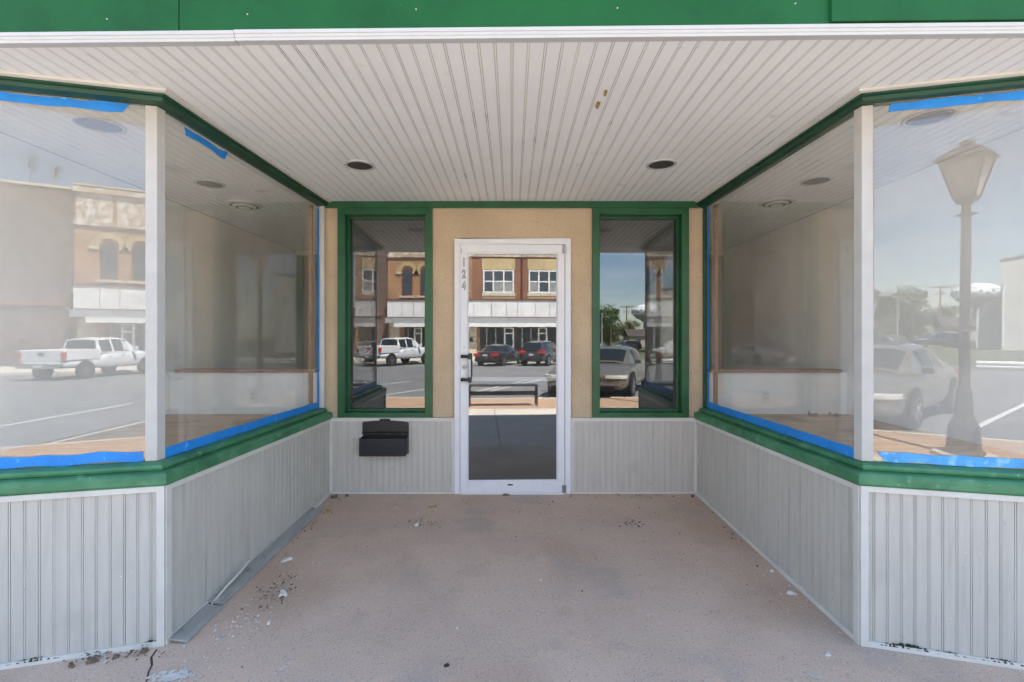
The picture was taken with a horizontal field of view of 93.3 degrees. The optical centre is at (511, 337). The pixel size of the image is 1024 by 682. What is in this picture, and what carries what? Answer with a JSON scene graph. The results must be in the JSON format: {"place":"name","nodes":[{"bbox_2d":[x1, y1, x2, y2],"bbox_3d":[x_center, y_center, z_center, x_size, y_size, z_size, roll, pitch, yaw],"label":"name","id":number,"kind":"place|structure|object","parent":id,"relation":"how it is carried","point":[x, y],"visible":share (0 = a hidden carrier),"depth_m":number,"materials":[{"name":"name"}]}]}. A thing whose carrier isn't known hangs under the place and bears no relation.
{"place":"outdoors","nodes":[
{"label":"outdoors","id":0,"kind":"place"},
{"bbox_2d":[0,494,1023,681],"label":"entry floor","id":1,"kind":"structure","parent":0,"point":[734,627],"depth_m":2.54,"materials":[{"name":"grey concrete"}]},
{"bbox_2d":[68,661,74,668],"bbox_3d":[-1.956,1.449,2.145,0.044,0.018,0.019,0,0,21],"label":"dirt clod","id":2,"kind":"object","parent":1,"relation":"on","point":[71,665],"visible":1,"depth_m":2.14,"materials":[{"name":"brown soil"}]},
{"bbox_2d":[85,657,99,664],"bbox_3d":[-1.882,1.447,2.170,0.054,0.019,0.027,0,0,-35],"label":"dirt clod","id":3,"kind":"object","parent":1,"relation":"on","point":[91,660],"visible":1,"depth_m":2.16,"materials":[{"name":"brown soil"}]},
{"bbox_2d":[139,647,148,653],"bbox_3d":[-1.701,1.443,2.234,0.040,0.020,0.027,0,0,0],"label":"dirt clod","id":4,"kind":"object","parent":1,"relation":"on","point":[146,649],"visible":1,"depth_m":2.23,"materials":[{"name":"brown soil"}]},
{"bbox_2d":[146,649,156,681],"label":"floor crack","id":5,"kind":"object","parent":1,"relation":"on","point":[151,660],"visible":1,"depth_m":2.16,"materials":[{"name":"black concrete"}]},
{"bbox_2d":[146,667,194,681],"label":"paint splash","id":6,"kind":"object","parent":1,"relation":"on","point":[171,676],"visible":1,"depth_m":2.09,"materials":[{"name":"white paint"}]},
{"bbox_2d":[169,604,221,642],"bbox_3d":[-1.580,1.429,2.425,0.090,0.037,0.274,0,0,0],"label":"fallen trim board","id":7,"kind":"object","parent":1,"relation":"on","point":[191,628],"visible":1,"depth_m":2.41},
{"bbox_2d":[211,560,249,604],"bbox_3d":[-1.585,1.379,2.715,0.014,0.099,0.353,0,0,5],"label":"loose moulding","id":8,"kind":"object","parent":7,"relation":"on","point":[231,581],"visible":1,"depth_m":2.73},
{"bbox_2d":[208,507,321,605],"bbox_3d":[-1.558,1.381,3.189,0.078,0.098,1.226,0,0,2],"label":"fallen trim board","id":9,"kind":"object","parent":1,"relation":"on","point":[257,564],"visible":1,"depth_m":3.03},
{"bbox_2d":[278,589,287,597],"bbox_3d":[-1.268,1.415,2.682,0.047,0.026,0.048,0,0,-12],"label":"paint chip","id":10,"kind":"object","parent":1,"relation":"on","point":[283,592],"visible":1,"depth_m":2.67,"materials":[{"name":"white paint"}]},
{"bbox_2d":[280,557,293,561],"bbox_3d":[-1.422,1.398,3.055,0.081,0.016,0.033,0,0,-43],"label":"paint chip","id":11,"kind":"object","parent":1,"relation":"on","point":[287,559],"visible":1,"depth_m":3.05,"materials":[{"name":"white paint"}]},
{"bbox_2d":[63,493,770,667],"bbox_3d":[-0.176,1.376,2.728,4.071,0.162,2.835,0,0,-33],"label":"dirt specks","id":12,"kind":"object","parent":1,"relation":"on","point":[396,561],"visible":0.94,"depth_m":2.66,"materials":[{"name":"brown plant"}]},
{"bbox_2d":[60,506,862,671],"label":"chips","id":13,"kind":"object","parent":1,"relation":"on","point":[386,605],"visible":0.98,"depth_m":2.50,"materials":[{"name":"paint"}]},
{"bbox_2d":[786,590,796,594],"bbox_3d":[1.561,1.417,2.697,0.056,0.019,0.034,0,0,0],"label":"paint chip","id":14,"kind":"object","parent":1,"relation":"on","point":[790,592],"visible":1,"depth_m":2.69,"materials":[{"name":"white paint"}]},
{"bbox_2d":[798,672,827,679],"bbox_3d":[1.300,1.459,2.084,0.114,0.004,0.027,0,0,15],"label":"paint scrape","id":15,"kind":"object","parent":1,"relation":"on","point":[811,675],"visible":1,"depth_m":2.09,"materials":[{"name":"white paint"}]},
{"bbox_2d":[708,207,708,407],"bbox_3d":[1.669,-0.259,4.111,0.001,1.712,0.028,0,0,0],"label":"masking tape","id":16,"kind":"object","parent":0,"point":[708,307],"visible":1,"depth_m":4.11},
{"bbox_2d":[829,412,837,416],"bbox_3d":[2.660,0.631,4.000,0.060,0.035,0.030,0,0,0],"label":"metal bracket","id":17,"kind":"object","parent":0,"point":[835,415],"visible":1,"depth_m":3.99,"materials":[{"name":"metal"}]},
{"bbox_3d":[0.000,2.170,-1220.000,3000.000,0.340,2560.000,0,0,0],"label":"ground","id":18,"kind":"structure","parent":0,"visible":0},
{"bbox_2d":[0,0,1023,669],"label":"storefront building","id":19,"kind":"structure","parent":18,"relation":"on","point":[512,264],"depth_m":3.02,"materials":[{"name":"metal"}]},
{"bbox_2d":[0,91,129,111],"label":"masking tape","id":20,"kind":"object","parent":19,"relation":"attached to","point":[106,106],"visible":1,"depth_m":2.26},
{"bbox_2d":[0,452,142,468],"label":"masking tape","id":21,"kind":"object","parent":19,"relation":"on","point":[42,460],"visible":1,"depth_m":2.26,"materials":[{"name":"blue paper"}]},
{"bbox_2d":[5,640,152,665],"bbox_3d":[-1.954,1.429,2.201,0.605,0.024,0.016,0,0,-14],"label":"debris","id":22,"kind":"object","parent":19,"relation":"on","point":[31,659],"visible":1,"depth_m":2.16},
{"bbox_2d":[70,114,126,134],"bbox_3d":[-2.270,-1.170,2.660,0.240,0.008,0.240,0,0,0],"label":"recessed light","id":23,"kind":"object","parent":19,"relation":"attached to","point":[98,124],"visible":1,"depth_m":2.65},
{"bbox_2d":[21,105,324,467],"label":"window frame","id":24,"kind":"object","parent":19,"relation":"in","point":[154,115],"depth_m":2.35,"materials":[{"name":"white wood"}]},
{"bbox_2d":[184,127,227,158],"bbox_3d":[-1.711,-1.083,2.717,0.001,0.056,0.366,0,0,2],"label":"masking tape","id":25,"kind":"object","parent":19,"relation":"attached to","point":[222,154],"visible":1,"depth_m":2.71,"materials":[{"name":"blue paper"}]},
{"bbox_2d":[193,179,225,188],"bbox_3d":[-2.300,-1.170,3.680,0.216,0.008,0.216,0,0,0],"label":"recessed light","id":26,"kind":"object","parent":19,"relation":"attached to","point":[208,183],"visible":1,"depth_m":3.67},
{"bbox_2d":[165,402,316,457],"bbox_3d":[-1.689,0.571,3.232,0.001,0.056,1.740,0,0,2],"label":"masking tape","id":27,"kind":"object","parent":19,"relation":"on","point":[185,446],"visible":1,"depth_m":2.92,"materials":[{"name":"blue paper"}]},
{"bbox_2d":[225,200,262,209],"bbox_3d":[-2.360,-1.154,4.260,0.300,0.042,0.300,0,0,0],"label":"ceiling vent","id":28,"kind":"object","parent":19,"relation":"attached to","point":[244,205],"visible":1,"depth_m":4.21,"materials":[{"name":"white plastic"}]},
{"bbox_2d":[248,390,256,402],"bbox_3d":[-2.210,0.500,4.114,0.072,0.116,0.007,0,0,0],"label":"wall outlet","id":29,"kind":"object","parent":19,"relation":"attached to","point":[252,396],"depth_m":4.11,"materials":[{"name":"plastic"}]},
{"bbox_2d":[317,208,318,407],"bbox_3d":[-1.650,-0.252,4.114,0.002,1.697,0.028,0,0,0],"label":"masking tape","id":30,"kind":"object","parent":19,"relation":"on","point":[317,308],"visible":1,"depth_m":4.10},
{"bbox_2d":[344,160,374,170],"bbox_3d":[-1.035,-1.170,3.290,0.204,0.008,0.204,0,0,0],"label":"recessed light","id":31,"kind":"object","parent":19,"relation":"attached to","point":[359,165],"visible":1,"depth_m":3.28,"materials":[{"name":"black metal"}]},
{"bbox_2d":[359,419,408,455],"bbox_3d":[-1.083,0.844,4.103,0.400,0.302,0.108,0,0,0],"label":"mailbox","id":32,"kind":"object","parent":19,"relation":"attached to","point":[384,437],"visible":1,"depth_m":4.10,"materials":[{"name":"metal"}]},
{"bbox_2d":[338,207,432,417],"bbox_3d":[-1.093,-0.213,4.246,0.814,1.819,0.188,0,0,0],"label":"window frame","id":33,"kind":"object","parent":19,"relation":"in","point":[346,215],"depth_m":4.15,"materials":[{"name":"green wood"}]},
{"bbox_2d":[454,238,570,494],"bbox_3d":[0.005,0.248,4.182,1.000,2.205,0.235,0,0,0],"label":"door","id":34,"kind":"structure","parent":19,"relation":"in","point":[560,247],"depth_m":4.14,"materials":[{"name":"paint"}]},
{"bbox_2d":[592,207,688,417],"bbox_3d":[1.107,-0.213,4.246,0.831,1.819,0.188,0,0,0],"label":"window","id":35,"kind":"structure","parent":19,"relation":"in","point":[680,216],"depth_m":4.15,"materials":[{"name":"green wood"}]},
{"bbox_2d":[646,159,676,169],"bbox_3d":[1.010,-1.170,3.270,0.204,0.008,0.204,0,0,0],"label":"recessed light","id":36,"kind":"object","parent":19,"relation":"attached to","point":[660,164],"visible":1,"depth_m":3.27,"materials":[{"name":"black metal"}]},
{"bbox_2d":[761,390,769,402],"bbox_3d":[2.160,0.500,4.114,0.072,0.116,0.007,0,0,0],"label":"wall outlet","id":37,"kind":"object","parent":19,"relation":"attached to","point":[765,396],"depth_m":4.11,"materials":[{"name":"plastic"}]},
{"bbox_2d":[757,197,796,207],"bbox_3d":[2.290,-1.154,4.180,0.300,0.042,0.300,0,0,0],"label":"ceiling vent","id":38,"kind":"object","parent":19,"relation":"attached to","point":[776,202],"visible":1,"depth_m":4.12,"materials":[{"name":"white plastic"}]},
{"bbox_2d":[709,402,853,457],"bbox_3d":[1.685,0.571,3.234,0.001,0.055,1.730,0,0,-1],"label":"masking tape","id":39,"kind":"object","parent":19,"relation":"on","point":[843,449],"visible":1,"depth_m":2.93,"materials":[{"name":"blue paper"}]},
{"bbox_2d":[799,176,832,185],"bbox_3d":[2.270,-1.170,3.610,0.216,0.008,0.216,0,0,0],"label":"recessed light","id":40,"kind":"object","parent":19,"relation":"attached to","point":[816,180],"visible":1,"depth_m":3.60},
{"bbox_2d":[703,105,1023,468],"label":"display window","id":41,"kind":"structure","parent":19,"relation":"in","point":[863,116],"depth_m":2.35,"materials":[{"name":"white metal"}]},
{"bbox_2d":[901,106,959,127],"bbox_3d":[2.220,-1.170,2.570,0.240,0.008,0.240,0,0,0],"label":"recessed light","id":42,"kind":"object","parent":19,"relation":"attached to","point":[928,117],"visible":0.99,"depth_m":2.56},
{"bbox_2d":[877,451,1023,467],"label":"masking tape","id":43,"kind":"object","parent":19,"relation":"on","point":[951,460],"visible":1,"depth_m":2.26,"materials":[{"name":"blue paper"}]},
{"bbox_2d":[881,642,1022,665],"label":"debris","id":44,"kind":"object","parent":19,"relation":"on","point":[908,645],"visible":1,"depth_m":2.22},
{"bbox_2d":[888,90,1023,111],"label":"masking tape","id":45,"kind":"object","parent":19,"relation":"attached to","point":[954,101],"visible":1,"depth_m":2.24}
]}

